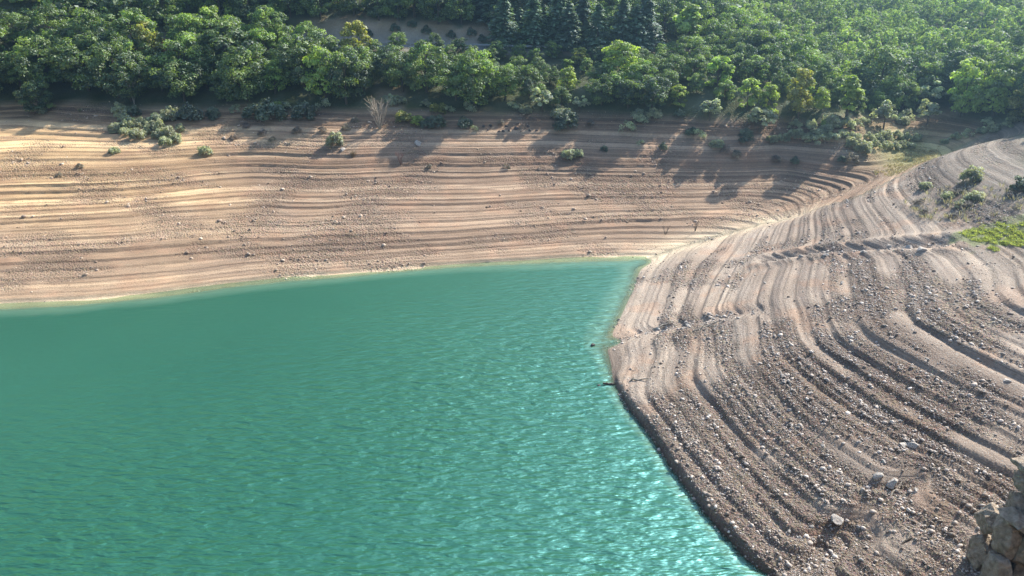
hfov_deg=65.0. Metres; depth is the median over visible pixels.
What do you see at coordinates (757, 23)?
broadleaf tree
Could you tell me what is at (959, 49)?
broadleaf tree
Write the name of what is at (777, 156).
dry bush
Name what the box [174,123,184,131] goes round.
rounded shrub
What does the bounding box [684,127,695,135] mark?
dark shrub
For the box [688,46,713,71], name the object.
broadleaf tree
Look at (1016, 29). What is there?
broadleaf tree
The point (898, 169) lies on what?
grass
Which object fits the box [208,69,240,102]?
broadleaf tree
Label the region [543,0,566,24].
conifer tree
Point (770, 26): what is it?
broadleaf tree
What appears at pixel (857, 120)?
rounded shrub
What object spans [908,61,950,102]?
broadleaf tree
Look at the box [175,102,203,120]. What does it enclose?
dark shrub
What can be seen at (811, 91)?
light green tree
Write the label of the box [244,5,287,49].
broadleaf tree
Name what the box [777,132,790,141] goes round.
rounded shrub
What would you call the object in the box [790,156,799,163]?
dark shrub
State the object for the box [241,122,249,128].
dry bush
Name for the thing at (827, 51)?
broadleaf tree
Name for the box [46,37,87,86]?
broadleaf tree
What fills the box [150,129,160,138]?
rounded shrub
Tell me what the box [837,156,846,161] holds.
dark shrub
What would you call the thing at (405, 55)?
broadleaf tree
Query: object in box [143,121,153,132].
rounded shrub
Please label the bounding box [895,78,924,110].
broadleaf tree
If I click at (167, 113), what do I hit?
rounded shrub
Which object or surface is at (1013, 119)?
rounded shrub
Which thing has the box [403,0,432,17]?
light green tree
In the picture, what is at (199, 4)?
broadleaf tree
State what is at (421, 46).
broadleaf tree
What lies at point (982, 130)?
rounded shrub
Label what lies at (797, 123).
rounded shrub
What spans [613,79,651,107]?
broadleaf tree
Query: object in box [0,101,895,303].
scattered stones
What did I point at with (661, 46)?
broadleaf tree
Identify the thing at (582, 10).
conifer tree
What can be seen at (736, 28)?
broadleaf tree
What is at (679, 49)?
broadleaf tree
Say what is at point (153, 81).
broadleaf tree
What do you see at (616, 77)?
broadleaf tree
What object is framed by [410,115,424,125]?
light green shrub
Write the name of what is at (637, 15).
conifer tree
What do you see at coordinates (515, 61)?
broadleaf tree
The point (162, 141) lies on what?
rounded shrub
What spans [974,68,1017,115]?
light green tree
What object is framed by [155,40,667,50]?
guard rail
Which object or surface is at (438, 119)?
dark shrub
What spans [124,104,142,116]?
dark shrub
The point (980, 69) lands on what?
broadleaf tree
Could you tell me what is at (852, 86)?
poplar tree
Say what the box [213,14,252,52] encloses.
broadleaf tree
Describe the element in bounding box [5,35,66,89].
broadleaf tree
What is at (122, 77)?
broadleaf tree
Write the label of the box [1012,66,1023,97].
broadleaf tree
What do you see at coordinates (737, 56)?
broadleaf tree
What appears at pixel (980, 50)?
broadleaf tree
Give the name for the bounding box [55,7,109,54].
broadleaf tree
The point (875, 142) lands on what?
rounded shrub
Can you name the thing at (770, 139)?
rounded shrub
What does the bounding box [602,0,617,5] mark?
broadleaf tree
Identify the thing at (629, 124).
silvery shrub
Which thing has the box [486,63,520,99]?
broadleaf tree
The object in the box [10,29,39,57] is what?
broadleaf tree
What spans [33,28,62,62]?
broadleaf tree
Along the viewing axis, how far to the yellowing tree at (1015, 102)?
101.54 m
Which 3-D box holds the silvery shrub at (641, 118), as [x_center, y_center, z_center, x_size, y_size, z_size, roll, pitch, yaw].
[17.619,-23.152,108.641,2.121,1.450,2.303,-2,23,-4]
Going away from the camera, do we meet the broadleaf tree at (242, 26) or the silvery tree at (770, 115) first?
the silvery tree at (770, 115)
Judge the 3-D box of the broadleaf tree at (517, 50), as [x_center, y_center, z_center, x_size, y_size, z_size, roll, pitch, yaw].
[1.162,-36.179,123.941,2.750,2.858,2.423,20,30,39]
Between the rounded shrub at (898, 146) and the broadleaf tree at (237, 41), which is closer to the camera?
the rounded shrub at (898, 146)
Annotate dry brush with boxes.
[903,179,1023,223]
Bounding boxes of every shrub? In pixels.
[36,106,47,113]
[107,122,122,133]
[108,147,120,154]
[110,101,124,116]
[115,109,130,120]
[118,127,130,135]
[121,117,139,128]
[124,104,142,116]
[128,127,146,139]
[135,116,145,127]
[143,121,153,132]
[149,112,166,121]
[149,118,165,130]
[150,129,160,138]
[156,125,175,139]
[158,136,172,145]
[159,109,177,120]
[165,105,177,112]
[170,132,181,142]
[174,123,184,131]
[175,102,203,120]
[197,145,213,154]
[204,106,220,120]
[228,104,240,112]
[241,103,258,118]
[255,97,287,121]
[273,101,283,111]
[280,101,291,107]
[290,100,316,119]
[315,97,330,110]
[325,131,343,145]
[363,28,373,35]
[368,98,389,128]
[382,94,395,104]
[388,94,406,104]
[390,23,400,31]
[395,110,412,121]
[395,150,404,164]
[406,19,416,26]
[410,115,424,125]
[419,99,431,106]
[419,117,431,127]
[421,25,431,33]
[427,114,446,128]
[429,102,446,114]
[443,105,455,111]
[446,29,455,38]
[457,115,472,127]
[463,100,476,111]
[466,27,476,35]
[478,34,486,41]
[507,101,519,108]
[518,105,531,113]
[550,108,564,117]
[552,104,565,114]
[552,108,578,130]
[561,149,576,158]
[575,149,583,156]
[600,145,607,151]
[618,120,636,132]
[630,108,645,121]
[633,108,647,120]
[635,114,648,122]
[646,111,657,117]
[648,107,663,118]
[658,142,667,150]
[673,108,684,116]
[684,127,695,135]
[694,128,705,138]
[709,139,724,148]
[738,128,754,142]
[766,135,778,142]
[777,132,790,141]
[786,118,802,127]
[788,128,803,138]
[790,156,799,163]
[800,133,811,141]
[805,119,817,128]
[810,128,825,135]
[810,130,828,144]
[818,124,833,131]
[821,114,841,127]
[822,132,841,140]
[837,129,850,137]
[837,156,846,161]
[841,116,856,128]
[845,136,863,148]
[847,131,861,138]
[853,118,863,126]
[854,140,873,152]
[860,117,870,123]
[864,131,874,139]
[870,139,882,148]
[874,134,884,141]
[877,129,893,140]
[881,141,893,148]
[892,129,903,138]
[892,140,901,149]
[895,116,910,124]
[897,108,914,121]
[897,140,907,148]
[902,132,913,140]
[905,141,916,148]
[913,133,922,140]
[918,181,932,189]
[939,191,953,198]
[940,138,949,143]
[948,131,961,139]
[954,199,967,207]
[957,165,984,181]
[961,128,974,137]
[963,190,985,200]
[975,126,988,133]
[980,117,992,124]
[985,121,1001,132]
[1000,120,1013,126]
[1005,113,1023,124]
[1009,175,1023,190]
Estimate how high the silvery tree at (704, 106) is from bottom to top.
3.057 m
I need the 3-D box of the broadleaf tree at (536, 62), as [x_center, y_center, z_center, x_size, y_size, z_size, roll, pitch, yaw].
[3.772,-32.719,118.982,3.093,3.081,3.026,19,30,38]
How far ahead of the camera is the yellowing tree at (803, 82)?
104.96 m
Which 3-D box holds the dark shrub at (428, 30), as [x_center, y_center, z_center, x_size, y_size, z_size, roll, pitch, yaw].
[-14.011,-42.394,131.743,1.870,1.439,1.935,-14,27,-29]
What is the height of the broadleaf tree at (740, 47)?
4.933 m
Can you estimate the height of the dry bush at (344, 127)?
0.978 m
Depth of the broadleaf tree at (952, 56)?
115.70 m
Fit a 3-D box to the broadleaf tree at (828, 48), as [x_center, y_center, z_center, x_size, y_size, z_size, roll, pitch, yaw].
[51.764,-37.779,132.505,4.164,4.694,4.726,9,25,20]
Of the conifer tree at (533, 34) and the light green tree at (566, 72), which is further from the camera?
the conifer tree at (533, 34)
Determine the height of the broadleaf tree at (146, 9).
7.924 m
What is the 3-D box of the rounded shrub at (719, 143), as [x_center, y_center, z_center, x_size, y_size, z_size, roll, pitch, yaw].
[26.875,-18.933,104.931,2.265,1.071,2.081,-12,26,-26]
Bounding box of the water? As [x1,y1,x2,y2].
[0,259,764,575]
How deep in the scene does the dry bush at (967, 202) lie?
74.98 m
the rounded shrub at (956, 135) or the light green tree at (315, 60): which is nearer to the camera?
the rounded shrub at (956, 135)
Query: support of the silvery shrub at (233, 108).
on the terrain at (468, 182)
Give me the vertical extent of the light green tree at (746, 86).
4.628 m
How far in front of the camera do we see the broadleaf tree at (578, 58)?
121.58 m
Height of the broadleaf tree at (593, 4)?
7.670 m
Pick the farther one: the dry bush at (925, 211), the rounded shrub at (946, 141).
the rounded shrub at (946, 141)
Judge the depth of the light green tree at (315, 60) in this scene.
113.36 m
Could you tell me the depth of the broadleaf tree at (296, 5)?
131.12 m
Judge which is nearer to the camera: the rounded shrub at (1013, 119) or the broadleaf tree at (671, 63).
the rounded shrub at (1013, 119)
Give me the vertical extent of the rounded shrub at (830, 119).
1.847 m
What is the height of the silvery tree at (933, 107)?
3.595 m
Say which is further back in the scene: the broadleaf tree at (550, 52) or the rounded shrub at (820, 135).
the broadleaf tree at (550, 52)
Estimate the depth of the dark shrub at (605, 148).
106.11 m
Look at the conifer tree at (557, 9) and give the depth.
125.67 m
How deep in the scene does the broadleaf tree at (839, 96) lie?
109.04 m
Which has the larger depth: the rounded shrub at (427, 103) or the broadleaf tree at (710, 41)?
the broadleaf tree at (710, 41)
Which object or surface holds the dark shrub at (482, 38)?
on the terrain at (468, 182)
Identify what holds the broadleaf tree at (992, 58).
on the terrain at (468, 182)
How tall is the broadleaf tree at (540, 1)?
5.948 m
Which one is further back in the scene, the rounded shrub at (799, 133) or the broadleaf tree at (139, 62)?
the broadleaf tree at (139, 62)
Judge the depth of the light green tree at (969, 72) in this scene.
107.59 m
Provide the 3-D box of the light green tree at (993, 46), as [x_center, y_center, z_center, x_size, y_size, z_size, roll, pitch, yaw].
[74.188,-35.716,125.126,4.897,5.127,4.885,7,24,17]
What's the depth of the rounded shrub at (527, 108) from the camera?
111.21 m
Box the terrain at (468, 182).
[0,0,1023,575]
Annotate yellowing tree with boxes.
[131,21,163,58]
[338,20,371,51]
[786,67,814,118]
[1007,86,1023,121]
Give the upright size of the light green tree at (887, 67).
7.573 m
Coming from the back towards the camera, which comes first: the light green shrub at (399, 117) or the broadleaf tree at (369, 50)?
the broadleaf tree at (369, 50)
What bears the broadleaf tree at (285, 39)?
on the terrain at (468, 182)
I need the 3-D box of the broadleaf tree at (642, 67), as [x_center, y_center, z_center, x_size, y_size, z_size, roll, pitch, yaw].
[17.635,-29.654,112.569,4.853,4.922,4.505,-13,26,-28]
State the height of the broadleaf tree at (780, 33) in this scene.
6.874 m
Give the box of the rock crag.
[966,456,1023,575]
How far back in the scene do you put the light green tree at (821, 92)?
106.34 m
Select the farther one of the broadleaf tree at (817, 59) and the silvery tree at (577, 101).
the broadleaf tree at (817, 59)
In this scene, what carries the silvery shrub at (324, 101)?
on the terrain at (468, 182)
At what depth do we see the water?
56.94 m
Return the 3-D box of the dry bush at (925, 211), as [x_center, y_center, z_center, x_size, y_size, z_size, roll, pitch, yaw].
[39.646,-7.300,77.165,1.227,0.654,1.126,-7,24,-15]
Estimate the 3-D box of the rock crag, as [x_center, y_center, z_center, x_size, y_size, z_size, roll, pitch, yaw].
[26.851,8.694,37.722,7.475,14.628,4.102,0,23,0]
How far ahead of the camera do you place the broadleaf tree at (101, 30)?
119.97 m
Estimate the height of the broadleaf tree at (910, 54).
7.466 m
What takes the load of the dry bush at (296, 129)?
on the terrain at (468, 182)
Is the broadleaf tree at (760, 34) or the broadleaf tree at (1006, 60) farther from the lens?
the broadleaf tree at (760, 34)
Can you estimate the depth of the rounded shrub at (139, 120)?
110.39 m
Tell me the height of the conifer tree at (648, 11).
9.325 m
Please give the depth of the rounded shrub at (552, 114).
110.38 m
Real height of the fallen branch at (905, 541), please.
0.678 m
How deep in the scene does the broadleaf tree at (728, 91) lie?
108.28 m
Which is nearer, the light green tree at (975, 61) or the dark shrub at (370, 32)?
the light green tree at (975, 61)
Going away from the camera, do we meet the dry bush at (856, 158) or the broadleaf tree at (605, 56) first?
the dry bush at (856, 158)
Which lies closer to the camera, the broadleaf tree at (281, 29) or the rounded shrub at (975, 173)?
the rounded shrub at (975, 173)
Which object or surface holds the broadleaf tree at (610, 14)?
on the terrain at (468, 182)
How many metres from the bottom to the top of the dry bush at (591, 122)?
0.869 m
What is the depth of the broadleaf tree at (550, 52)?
123.64 m
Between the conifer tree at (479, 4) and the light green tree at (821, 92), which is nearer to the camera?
the light green tree at (821, 92)
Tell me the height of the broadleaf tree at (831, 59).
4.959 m
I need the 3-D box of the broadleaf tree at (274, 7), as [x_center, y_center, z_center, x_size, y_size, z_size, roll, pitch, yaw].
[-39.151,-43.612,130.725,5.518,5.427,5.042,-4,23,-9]
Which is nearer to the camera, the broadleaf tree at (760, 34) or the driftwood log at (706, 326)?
the driftwood log at (706, 326)
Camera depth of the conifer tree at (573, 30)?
124.30 m
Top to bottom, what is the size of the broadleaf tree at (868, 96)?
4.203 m
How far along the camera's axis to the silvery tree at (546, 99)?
110.19 m
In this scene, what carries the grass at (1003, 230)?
on the terrain at (468, 182)
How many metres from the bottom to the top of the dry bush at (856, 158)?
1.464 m
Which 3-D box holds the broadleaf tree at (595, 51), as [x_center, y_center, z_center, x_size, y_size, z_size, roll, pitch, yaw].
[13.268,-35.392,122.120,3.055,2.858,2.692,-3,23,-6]
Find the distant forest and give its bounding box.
[0,0,1023,58]
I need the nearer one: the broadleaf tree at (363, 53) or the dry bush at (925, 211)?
the dry bush at (925, 211)
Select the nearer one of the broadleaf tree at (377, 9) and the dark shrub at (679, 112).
the dark shrub at (679, 112)
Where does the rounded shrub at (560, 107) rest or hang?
on the terrain at (468, 182)
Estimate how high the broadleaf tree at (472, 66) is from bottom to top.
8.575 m
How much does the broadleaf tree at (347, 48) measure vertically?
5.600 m
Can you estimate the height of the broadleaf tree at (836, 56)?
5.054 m
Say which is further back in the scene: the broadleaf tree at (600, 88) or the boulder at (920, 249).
the broadleaf tree at (600, 88)
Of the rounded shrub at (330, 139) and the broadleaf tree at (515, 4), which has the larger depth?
the broadleaf tree at (515, 4)
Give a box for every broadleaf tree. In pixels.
[0,10,33,44]
[0,25,8,54]
[0,51,33,88]
[0,52,17,84]
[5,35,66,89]
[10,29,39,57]
[12,78,55,111]
[26,3,77,41]
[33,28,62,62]
[46,34,106,90]
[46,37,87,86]
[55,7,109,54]
[62,25,84,40]
[80,24,128,51]
[80,30,133,71]
[81,42,136,97]
[82,61,114,91]
[100,7,164,54]
[107,59,149,101]
[108,38,153,75]
[121,54,151,85]
[137,0,183,31]
[140,54,176,91]
[148,58,205,101]
[153,31,205,83]
[161,38,178,57]
[163,13,218,50]
[182,33,216,66]
[185,48,221,88]
[191,0,221,14]
[195,17,257,69]
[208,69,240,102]
[211,46,267,101]
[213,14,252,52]
[216,52,253,86]
[226,31,265,68]
[228,0,262,24]
[241,27,282,63]
[242,43,281,79]
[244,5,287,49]
[258,0,287,7]
[261,2,288,32]
[268,0,304,17]
[274,24,297,51]
[274,36,327,88]
[278,34,307,68]
[288,20,318,51]
[299,28,340,56]
[300,0,340,19]
[320,51,369,104]
[338,0,370,15]
[339,45,361,72]
[346,46,380,91]
[360,45,372,61]
[364,0,392,20]
[367,39,382,54]
[370,43,407,85]
[381,0,409,20]
[382,54,420,92]
[387,32,406,48]
[392,51,408,67]
[404,39,448,92]
[416,0,462,24]
[417,0,446,12]
[420,51,451,75]
[425,32,444,47]
[431,60,472,100]
[442,44,456,57]
[443,0,475,23]
[444,53,480,82]
[446,48,501,108]
[451,37,467,52]
[466,56,500,94]
[467,45,480,58]
[484,48,499,61]
[485,5,515,34]
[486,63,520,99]
[488,40,509,58]
[490,58,498,65]
[509,55,526,69]
[510,0,540,21]
[510,44,526,58]
[512,0,545,14]
[515,64,546,98]
[526,47,543,64]
[530,56,545,74]
[537,4,555,34]
[539,63,560,84]
[543,40,562,58]
[550,85,572,104]
[561,59,573,67]
[566,0,598,18]
[570,47,589,65]
[580,57,592,71]
[583,73,616,104]
[584,61,610,83]
[589,45,605,61]
[596,0,631,24]
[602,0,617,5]
[603,5,617,34]
[604,54,616,66]
[606,71,629,97]
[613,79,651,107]
[625,58,658,89]
[630,53,642,62]
[631,0,661,35]
[634,74,671,107]
[637,48,650,58]
[643,56,664,78]
[647,54,664,71]
[651,43,668,57]
[653,0,682,38]
[655,68,678,92]
[656,49,670,64]
[657,2,670,29]
[661,52,686,82]
[662,41,676,57]
[672,0,714,35]
[672,35,712,63]
[682,54,708,79]
[687,73,706,93]
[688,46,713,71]
[695,34,727,59]
[697,16,737,43]
[704,0,732,30]
[706,23,736,47]
[708,44,729,68]
[712,6,752,35]
[713,79,736,100]
[714,8,749,29]
[721,29,757,64]
[726,52,748,79]
[727,42,756,70]
[732,27,760,54]
[734,29,784,58]
[736,55,770,84]
[745,21,775,35]
[748,21,784,57]
[752,42,790,73]
[755,53,782,82]
[759,29,794,65]
[770,70,794,94]
[776,35,827,73]
[780,31,798,42]
[782,61,803,86]
[783,54,809,74]
[804,56,832,83]
[808,53,839,69]
[808,60,838,91]
[816,45,838,51]
[820,49,849,63]
[826,52,848,72]
[826,74,858,99]
[827,81,846,105]
[843,44,915,105]
[846,55,857,62]
[852,95,867,114]
[857,75,873,102]
[867,74,908,109]
[867,91,887,113]
[872,64,907,89]
[885,50,928,78]
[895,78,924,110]
[901,57,931,91]
[902,72,930,108]
[906,49,945,98]
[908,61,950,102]
[933,49,979,96]
[937,48,961,60]
[938,60,960,83]
[942,55,987,93]
[955,44,998,70]
[968,59,1016,101]
[978,50,1023,102]
[982,52,1000,69]
[990,45,1023,74]
[999,30,1023,55]
[1010,25,1023,46]
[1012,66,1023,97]
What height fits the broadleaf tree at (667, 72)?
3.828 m
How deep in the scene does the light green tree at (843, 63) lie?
123.11 m
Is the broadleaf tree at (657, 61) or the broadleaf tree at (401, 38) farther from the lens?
the broadleaf tree at (401, 38)
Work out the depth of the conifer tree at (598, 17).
123.61 m
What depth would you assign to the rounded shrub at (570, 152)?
105.23 m
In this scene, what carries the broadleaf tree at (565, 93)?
on the terrain at (468, 182)
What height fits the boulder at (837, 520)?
0.535 m
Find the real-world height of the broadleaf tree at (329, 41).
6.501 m
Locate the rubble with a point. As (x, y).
(716, 468)
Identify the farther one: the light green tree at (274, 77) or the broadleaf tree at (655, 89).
the light green tree at (274, 77)
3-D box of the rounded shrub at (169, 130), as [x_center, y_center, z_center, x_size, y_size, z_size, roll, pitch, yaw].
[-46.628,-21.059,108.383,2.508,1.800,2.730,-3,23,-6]
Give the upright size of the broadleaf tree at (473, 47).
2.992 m
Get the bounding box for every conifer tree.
[464,0,496,15]
[476,0,522,24]
[482,0,519,48]
[511,8,530,43]
[516,0,550,49]
[539,0,576,49]
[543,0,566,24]
[551,1,584,51]
[564,0,597,49]
[578,3,612,53]
[604,0,638,46]
[623,4,653,51]
[632,0,665,52]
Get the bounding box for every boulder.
[414,140,421,145]
[830,514,843,525]
[873,472,883,480]
[886,478,897,488]
[907,442,918,448]
[917,247,927,251]
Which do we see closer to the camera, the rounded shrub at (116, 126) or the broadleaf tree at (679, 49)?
the rounded shrub at (116, 126)
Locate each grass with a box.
[874,146,941,176]
[958,221,1023,251]
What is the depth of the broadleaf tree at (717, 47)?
117.81 m
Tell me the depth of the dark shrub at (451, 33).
131.50 m
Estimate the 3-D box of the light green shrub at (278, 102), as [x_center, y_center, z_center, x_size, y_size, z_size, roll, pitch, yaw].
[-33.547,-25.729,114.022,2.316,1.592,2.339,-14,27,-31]
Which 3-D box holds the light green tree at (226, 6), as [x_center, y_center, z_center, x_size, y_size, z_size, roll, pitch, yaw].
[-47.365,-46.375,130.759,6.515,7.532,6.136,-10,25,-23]
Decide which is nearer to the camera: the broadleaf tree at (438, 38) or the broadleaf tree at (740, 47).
the broadleaf tree at (740, 47)
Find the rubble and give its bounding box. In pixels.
[604,157,1023,575]
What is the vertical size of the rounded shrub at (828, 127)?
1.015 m
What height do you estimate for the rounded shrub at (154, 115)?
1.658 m
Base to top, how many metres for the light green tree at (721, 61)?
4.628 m
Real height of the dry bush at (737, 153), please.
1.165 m
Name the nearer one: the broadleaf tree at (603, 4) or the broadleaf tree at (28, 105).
the broadleaf tree at (28, 105)
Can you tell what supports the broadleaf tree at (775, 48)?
on the terrain at (468, 182)
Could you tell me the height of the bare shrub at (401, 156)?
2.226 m
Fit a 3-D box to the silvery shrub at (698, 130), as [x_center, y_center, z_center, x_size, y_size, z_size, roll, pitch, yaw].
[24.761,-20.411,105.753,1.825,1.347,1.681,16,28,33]
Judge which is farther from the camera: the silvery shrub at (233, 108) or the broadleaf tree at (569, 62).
the broadleaf tree at (569, 62)
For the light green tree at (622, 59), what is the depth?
114.17 m
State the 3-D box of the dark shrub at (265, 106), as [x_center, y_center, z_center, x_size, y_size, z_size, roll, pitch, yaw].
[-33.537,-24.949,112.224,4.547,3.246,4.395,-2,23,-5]
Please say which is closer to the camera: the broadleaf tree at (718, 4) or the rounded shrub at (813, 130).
the rounded shrub at (813, 130)
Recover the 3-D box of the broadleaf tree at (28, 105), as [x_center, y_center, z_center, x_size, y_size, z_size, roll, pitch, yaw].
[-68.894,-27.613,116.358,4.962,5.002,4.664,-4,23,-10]
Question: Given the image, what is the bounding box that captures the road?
[6,39,773,53]
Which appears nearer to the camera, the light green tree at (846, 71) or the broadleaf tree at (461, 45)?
the light green tree at (846, 71)
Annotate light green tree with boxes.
[199,5,224,28]
[204,0,238,19]
[263,59,289,93]
[300,46,346,98]
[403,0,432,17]
[556,66,580,89]
[599,40,640,76]
[669,84,689,106]
[686,36,702,55]
[705,55,734,86]
[737,77,762,110]
[759,82,780,113]
[801,34,817,51]
[806,79,816,93]
[813,87,830,110]
[822,67,843,93]
[834,67,857,82]
[839,60,854,73]
[870,50,905,76]
[947,63,985,117]
[948,57,989,103]
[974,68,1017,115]
[984,42,1004,52]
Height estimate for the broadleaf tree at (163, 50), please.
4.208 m
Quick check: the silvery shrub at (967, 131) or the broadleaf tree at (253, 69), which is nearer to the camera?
the silvery shrub at (967, 131)
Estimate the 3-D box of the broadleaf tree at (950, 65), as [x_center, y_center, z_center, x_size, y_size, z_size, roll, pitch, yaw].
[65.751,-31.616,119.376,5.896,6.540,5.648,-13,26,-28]
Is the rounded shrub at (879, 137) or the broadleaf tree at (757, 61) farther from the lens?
the broadleaf tree at (757, 61)
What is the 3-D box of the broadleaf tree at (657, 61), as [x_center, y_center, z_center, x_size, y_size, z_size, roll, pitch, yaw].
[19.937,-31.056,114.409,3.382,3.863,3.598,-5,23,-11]
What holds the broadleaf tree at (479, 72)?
on the terrain at (468, 182)
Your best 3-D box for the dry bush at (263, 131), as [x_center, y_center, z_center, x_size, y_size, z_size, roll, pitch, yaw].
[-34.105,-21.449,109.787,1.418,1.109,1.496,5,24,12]
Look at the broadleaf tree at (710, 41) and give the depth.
120.24 m
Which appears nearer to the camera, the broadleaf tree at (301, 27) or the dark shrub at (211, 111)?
the dark shrub at (211, 111)
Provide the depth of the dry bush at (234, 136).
108.67 m
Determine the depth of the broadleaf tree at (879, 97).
111.58 m
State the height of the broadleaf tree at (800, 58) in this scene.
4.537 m
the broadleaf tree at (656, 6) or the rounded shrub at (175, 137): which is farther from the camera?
the broadleaf tree at (656, 6)
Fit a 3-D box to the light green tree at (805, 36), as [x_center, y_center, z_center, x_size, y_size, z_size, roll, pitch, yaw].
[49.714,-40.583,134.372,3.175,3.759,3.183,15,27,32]
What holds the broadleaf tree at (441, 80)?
on the terrain at (468, 182)
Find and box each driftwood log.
[618,378,647,383]
[653,322,672,329]
[693,321,717,330]
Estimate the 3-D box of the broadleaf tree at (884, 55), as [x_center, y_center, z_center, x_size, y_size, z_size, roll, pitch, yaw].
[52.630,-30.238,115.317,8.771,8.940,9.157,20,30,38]
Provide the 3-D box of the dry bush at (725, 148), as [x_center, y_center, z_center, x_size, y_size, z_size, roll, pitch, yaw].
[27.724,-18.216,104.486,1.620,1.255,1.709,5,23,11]
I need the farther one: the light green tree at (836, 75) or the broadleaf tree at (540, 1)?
the broadleaf tree at (540, 1)
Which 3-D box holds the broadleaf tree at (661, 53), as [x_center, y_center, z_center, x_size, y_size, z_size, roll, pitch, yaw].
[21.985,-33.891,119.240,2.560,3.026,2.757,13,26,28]
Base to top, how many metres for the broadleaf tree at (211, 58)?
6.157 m
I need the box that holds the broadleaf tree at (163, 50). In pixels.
[161,38,178,57]
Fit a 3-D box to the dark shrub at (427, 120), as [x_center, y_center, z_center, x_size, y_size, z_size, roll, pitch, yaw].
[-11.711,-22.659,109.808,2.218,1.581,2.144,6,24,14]
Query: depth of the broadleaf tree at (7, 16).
121.81 m
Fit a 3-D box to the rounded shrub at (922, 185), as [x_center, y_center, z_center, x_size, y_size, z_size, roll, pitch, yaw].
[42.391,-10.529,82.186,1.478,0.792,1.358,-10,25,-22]
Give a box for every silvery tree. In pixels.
[530,87,553,112]
[572,95,590,112]
[699,98,722,120]
[746,107,778,131]
[869,99,897,128]
[916,98,941,124]
[918,80,949,108]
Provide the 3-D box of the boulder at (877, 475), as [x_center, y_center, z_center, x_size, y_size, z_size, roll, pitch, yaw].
[21.547,11.068,47.338,0.725,0.412,0.512,-22,17,-13]
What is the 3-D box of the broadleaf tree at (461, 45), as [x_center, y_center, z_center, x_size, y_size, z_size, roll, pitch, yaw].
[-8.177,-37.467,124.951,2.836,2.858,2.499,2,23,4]
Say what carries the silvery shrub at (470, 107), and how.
on the terrain at (468, 182)
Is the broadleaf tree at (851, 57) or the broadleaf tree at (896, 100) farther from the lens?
the broadleaf tree at (851, 57)
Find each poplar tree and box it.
[671,4,702,51]
[837,75,864,118]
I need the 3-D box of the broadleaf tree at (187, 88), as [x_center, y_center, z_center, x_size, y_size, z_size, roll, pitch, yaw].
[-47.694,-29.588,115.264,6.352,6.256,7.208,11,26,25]
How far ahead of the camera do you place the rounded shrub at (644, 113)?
108.53 m
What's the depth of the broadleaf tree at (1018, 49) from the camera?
110.32 m
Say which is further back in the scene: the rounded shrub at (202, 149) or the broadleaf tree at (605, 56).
the broadleaf tree at (605, 56)
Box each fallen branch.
[888,481,905,501]
[901,525,929,543]
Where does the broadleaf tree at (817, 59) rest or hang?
on the terrain at (468, 182)
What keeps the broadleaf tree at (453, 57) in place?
on the terrain at (468, 182)
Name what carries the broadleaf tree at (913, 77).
on the terrain at (468, 182)
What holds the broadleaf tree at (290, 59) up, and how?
on the terrain at (468, 182)
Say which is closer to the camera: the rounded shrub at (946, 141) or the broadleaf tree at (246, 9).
the rounded shrub at (946, 141)
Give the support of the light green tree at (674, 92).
on the terrain at (468, 182)
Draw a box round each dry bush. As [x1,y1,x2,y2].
[75,163,83,168]
[229,133,237,139]
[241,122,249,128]
[256,127,266,134]
[267,136,275,141]
[291,126,301,133]
[318,126,327,131]
[341,123,350,130]
[350,115,358,122]
[587,119,594,125]
[719,144,730,153]
[731,149,740,158]
[772,155,781,162]
[845,152,859,163]
[912,198,924,204]
[918,209,929,214]
[950,187,963,193]
[959,200,973,207]
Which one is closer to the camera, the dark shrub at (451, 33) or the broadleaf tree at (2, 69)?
the broadleaf tree at (2, 69)
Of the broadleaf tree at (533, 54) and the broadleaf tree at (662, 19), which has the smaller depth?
the broadleaf tree at (533, 54)
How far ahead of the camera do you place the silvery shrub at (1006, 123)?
102.06 m
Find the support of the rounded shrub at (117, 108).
on the terrain at (468, 182)
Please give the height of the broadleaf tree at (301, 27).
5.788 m
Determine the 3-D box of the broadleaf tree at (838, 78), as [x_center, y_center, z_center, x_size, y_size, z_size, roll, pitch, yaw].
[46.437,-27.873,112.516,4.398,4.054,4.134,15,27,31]
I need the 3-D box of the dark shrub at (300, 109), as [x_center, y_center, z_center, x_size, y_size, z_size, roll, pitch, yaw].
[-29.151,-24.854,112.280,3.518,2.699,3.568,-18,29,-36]
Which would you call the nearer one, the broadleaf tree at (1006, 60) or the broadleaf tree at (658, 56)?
the broadleaf tree at (1006, 60)
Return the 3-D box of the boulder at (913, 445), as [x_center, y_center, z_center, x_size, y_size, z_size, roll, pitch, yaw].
[24.370,9.547,48.821,0.668,0.375,0.475,17,29,35]
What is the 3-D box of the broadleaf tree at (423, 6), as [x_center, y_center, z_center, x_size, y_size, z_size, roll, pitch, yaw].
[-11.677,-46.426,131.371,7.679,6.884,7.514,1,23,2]
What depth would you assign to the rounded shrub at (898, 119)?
110.54 m
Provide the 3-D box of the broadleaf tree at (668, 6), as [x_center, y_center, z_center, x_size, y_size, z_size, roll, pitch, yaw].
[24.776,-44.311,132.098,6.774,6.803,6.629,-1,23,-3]
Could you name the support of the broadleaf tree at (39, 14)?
on the terrain at (468, 182)
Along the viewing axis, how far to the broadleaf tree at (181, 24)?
122.72 m
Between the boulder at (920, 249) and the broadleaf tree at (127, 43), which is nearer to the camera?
the boulder at (920, 249)
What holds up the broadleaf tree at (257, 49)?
on the terrain at (468, 182)
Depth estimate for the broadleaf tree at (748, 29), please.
122.66 m
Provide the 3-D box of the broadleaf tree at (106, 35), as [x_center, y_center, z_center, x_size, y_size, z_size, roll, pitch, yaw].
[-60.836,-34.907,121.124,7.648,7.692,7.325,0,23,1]
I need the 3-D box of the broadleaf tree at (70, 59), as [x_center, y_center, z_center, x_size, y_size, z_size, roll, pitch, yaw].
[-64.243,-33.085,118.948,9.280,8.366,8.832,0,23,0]

